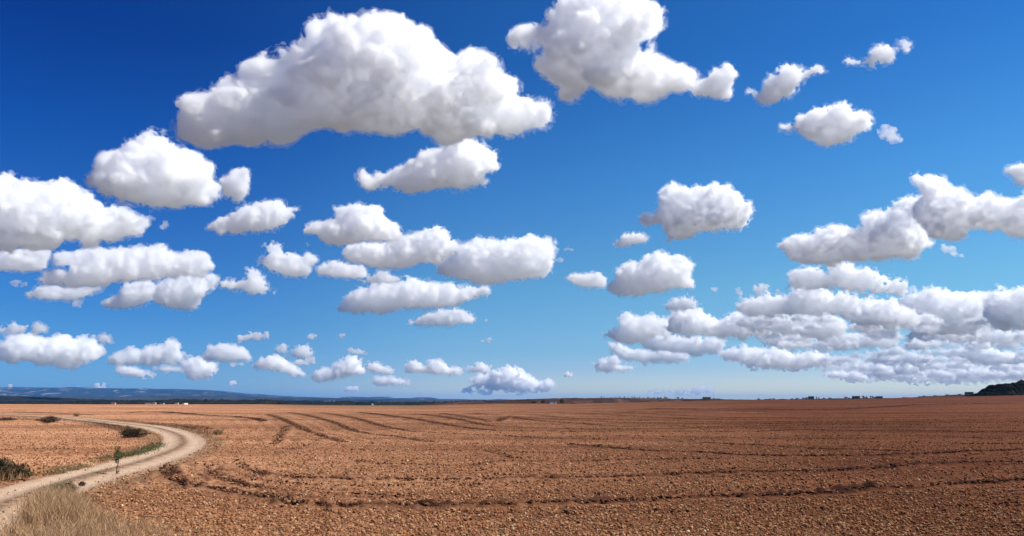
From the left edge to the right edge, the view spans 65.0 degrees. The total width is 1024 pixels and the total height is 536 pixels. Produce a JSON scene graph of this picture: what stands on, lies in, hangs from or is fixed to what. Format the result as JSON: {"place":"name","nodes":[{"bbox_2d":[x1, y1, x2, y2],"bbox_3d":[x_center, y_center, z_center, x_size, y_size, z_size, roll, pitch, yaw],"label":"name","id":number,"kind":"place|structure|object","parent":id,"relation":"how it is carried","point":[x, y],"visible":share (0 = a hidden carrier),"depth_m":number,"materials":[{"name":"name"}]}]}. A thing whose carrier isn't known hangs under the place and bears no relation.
{"place":"outdoors","nodes":[
{"label":"outdoors","id":0,"kind":"place"},
{"bbox_2d":[0,396,113,401],"bbox_3d":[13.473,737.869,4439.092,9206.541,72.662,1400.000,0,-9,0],"label":"dark hill","id":1,"kind":"structure","parent":0,"point":[18,398],"depth_m":4222.40,"materials":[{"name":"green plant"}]},
{"bbox_2d":[0,414,209,533],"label":"dirt track","id":2,"kind":"structure","parent":0,"point":[147,460],"depth_m":36.20,"materials":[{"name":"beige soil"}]},
{"bbox_2d":[49,482,80,493],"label":"track weeds","id":3,"kind":"object","parent":2,"relation":"on","point":[63,484],"visible":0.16,"depth_m":26.14,"materials":[{"name":"plant"}]},
{"bbox_2d":[14,467,121,496],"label":"track weeds","id":4,"kind":"object","parent":2,"relation":"on","point":[76,478],"visible":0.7,"depth_m":29.76,"materials":[{"name":"green plant"}]},
{"bbox_2d":[112,446,124,473],"bbox_3d":[-15.651,7.600,31.948,0.480,1.165,0.504,0,-9,0],"label":"sapling","id":5,"kind":"object","parent":2,"relation":"on","point":[118,456],"visible":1,"depth_m":31.94,"materials":[{"name":"green plant"}]},
{"bbox_2d":[0,395,488,401],"bbox_3d":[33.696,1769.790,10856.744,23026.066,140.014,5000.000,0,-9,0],"label":"hills","id":6,"kind":"structure","parent":0,"point":[153,398],"depth_m":9879.59,"materials":[{"name":"blue"}]},
{"bbox_2d":[0,387,520,399],"bbox_3d":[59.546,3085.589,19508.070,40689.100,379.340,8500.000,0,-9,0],"label":"hills","id":7,"kind":"structure","parent":0,"point":[76,391],"depth_m":17589.54,"materials":[{"name":"blue"}]},
{"bbox_2d":[0,395,1023,535],"bbox_3d":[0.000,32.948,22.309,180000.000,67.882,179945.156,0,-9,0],"label":"ground","id":8,"kind":"structure","parent":0,"point":[960,406],"depth_m":47.54,"materials":[{"name":"soil"}]},
{"bbox_2d":[0,417,16,420],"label":"scrub bush","id":9,"kind":"object","parent":8,"relation":"on","point":[7,418],"visible":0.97,"depth_m":116.31,"materials":[{"name":"brown plant"}]},
{"bbox_2d":[0,456,36,480],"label":"scrub bush","id":10,"kind":"object","parent":8,"relation":"on","point":[9,470],"visible":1,"depth_m":28.96,"materials":[{"name":"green plant"}]},
{"bbox_2d":[14,469,35,478],"bbox_3d":[-18.164,7.576,29.779,0.973,0.473,0.929,8,-13,-41],"label":"scrub bush","id":11,"kind":"object","parent":8,"relation":"on","point":[28,475],"visible":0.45,"depth_m":29.71,"materials":[{"name":"brown plant"}]},
{"bbox_2d":[0,416,66,420],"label":"roadside weeds","id":12,"kind":"object","parent":8,"relation":"on","point":[29,417],"visible":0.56,"depth_m":131.51,"materials":[{"name":"plant"}]},
{"bbox_2d":[35,415,61,422],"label":"scrub bush","id":13,"kind":"object","parent":8,"relation":"on","point":[48,419],"visible":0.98,"depth_m":105.20,"materials":[{"name":"brown plant"}]},
{"bbox_2d":[2,480,108,527],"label":"dry grass","id":14,"kind":"structure","parent":8,"relation":"on","point":[60,507],"depth_m":19.07,"materials":[{"name":"plant"}]},
{"bbox_2d":[37,462,98,474],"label":"roadside weeds","id":15,"kind":"object","parent":8,"relation":"on","point":[70,468],"visible":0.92,"depth_m":33.30,"materials":[{"name":"green plant"}]},
{"bbox_2d":[61,480,76,490],"bbox_3d":[-13.947,6.881,25.308,0.515,0.397,0.594,0,-9,0],"label":"scrub bush","id":16,"kind":"object","parent":8,"relation":"on","point":[66,483],"visible":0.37,"depth_m":25.30,"materials":[{"name":"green plant"}]},
{"bbox_2d":[0,491,139,535],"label":"dry grass","id":17,"kind":"structure","parent":8,"relation":"on","point":[44,531],"depth_m":16.77,"materials":[{"name":"plant"}]},
{"bbox_2d":[73,420,139,432],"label":"roadside weeds","id":18,"kind":"object","parent":8,"relation":"on","point":[115,428],"visible":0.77,"depth_m":88.52,"materials":[{"name":"plant"}]},
{"bbox_2d":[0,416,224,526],"bbox_3d":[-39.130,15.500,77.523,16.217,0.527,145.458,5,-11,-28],"label":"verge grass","id":19,"kind":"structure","parent":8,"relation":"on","point":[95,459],"depth_m":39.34,"materials":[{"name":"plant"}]},
{"bbox_2d":[75,442,168,461],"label":"roadside weeds","id":20,"kind":"object","parent":8,"relation":"on","point":[148,447],"visible":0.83,"depth_m":45.20,"materials":[{"name":"green plant"}]},
{"bbox_2d":[118,428,152,437],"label":"scrub bush","id":21,"kind":"object","parent":8,"relation":"on","point":[134,432],"visible":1,"depth_m":63.50,"materials":[{"name":"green plant"}]},
{"bbox_2d":[60,499,220,535],"bbox_3d":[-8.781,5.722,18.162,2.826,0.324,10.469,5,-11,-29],"label":"dry grass","id":22,"kind":"structure","parent":8,"relation":"on","point":[141,528],"depth_m":17.41,"materials":[{"name":"plant"}]},
{"bbox_2d":[110,419,230,436],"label":"roadside weeds","id":23,"kind":"object","parent":8,"relation":"on","point":[183,425],"visible":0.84,"depth_m":89.59,"materials":[{"name":"brown plant"}]},
{"bbox_2d":[212,428,223,434],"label":"scrub bush","id":24,"kind":"object","parent":8,"relation":"on","point":[218,432],"visible":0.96,"depth_m":68.05,"materials":[{"name":"brown plant"}]},
{"bbox_2d":[0,399,491,404],"bbox_3d":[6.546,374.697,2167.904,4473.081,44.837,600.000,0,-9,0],"label":"valley woods","id":25,"kind":"object","parent":8,"relation":"on","point":[223,401],"visible":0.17,"depth_m":2093.01,"materials":[{"name":"green plant"}]},
{"bbox_2d":[0,415,1023,535],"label":"soil clods","id":26,"kind":"object","parent":8,"relation":"on","point":[360,523],"visible":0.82,"depth_m":24.50,"materials":[{"name":"brown soil"}]},
{"bbox_2d":[0,396,1023,497],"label":"soil clods","id":27,"kind":"object","parent":8,"relation":"on","point":[655,470],"visible":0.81,"depth_m":44.65,"materials":[{"name":"brown soil"}]},
{"bbox_2d":[1,479,1023,535],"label":"soil clods","id":28,"kind":"object","parent":8,"relation":"on","point":[972,515],"visible":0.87,"depth_m":20.20,"materials":[{"name":"brown soil"}]},
{"bbox_2d":[1,416,1023,513],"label":"furrow clods","id":29,"kind":"object","parent":8,"relation":"on","point":[175,477],"visible":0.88,"depth_m":31.91,"materials":[{"name":"brown soil"}]},
{"bbox_2d":[1,397,1023,490],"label":"field stones","id":30,"kind":"object","parent":8,"relation":"on","point":[520,450],"visible":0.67,"depth_m":48.63,"materials":[{"name":"beige stone"}]},
{"bbox_2d":[6,414,1023,535],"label":"field stones","id":31,"kind":"object","parent":8,"relation":"on","point":[994,514],"visible":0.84,"depth_m":25.62,"materials":[{"name":"brown stone"}]},
{"bbox_2d":[154,517,1001,535],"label":"stubble weeds","id":32,"kind":"object","parent":8,"relation":"on","point":[548,527],"visible":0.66,"depth_m":17.62,"materials":[{"name":"beige plant"}]},
{"bbox_2d":[157,527,1016,535],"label":"stubble weeds","id":33,"kind":"object","parent":8,"relation":"on","point":[251,533],"visible":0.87,"depth_m":17.02,"materials":[{"name":"plant"}]},
{"bbox_2d":[0,0,1023,399],"label":"sky","id":34,"kind":"structure","parent":0,"point":[439,199],"materials":[{"name":"blue"}]},
{"bbox_2d":[422,394,964,404],"bbox_3d":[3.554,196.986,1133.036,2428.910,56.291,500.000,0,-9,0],"label":"plateau","id":35,"kind":"structure","parent":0,"point":[580,400],"depth_m":1099.01,"materials":[{"name":"blue"}]},
{"bbox_2d":[968,379,1023,395],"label":"hill","id":36,"kind":"structure","parent":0,"point":[1012,388],"depth_m":723.91,"materials":[{"name":"green plant"}]}
]}

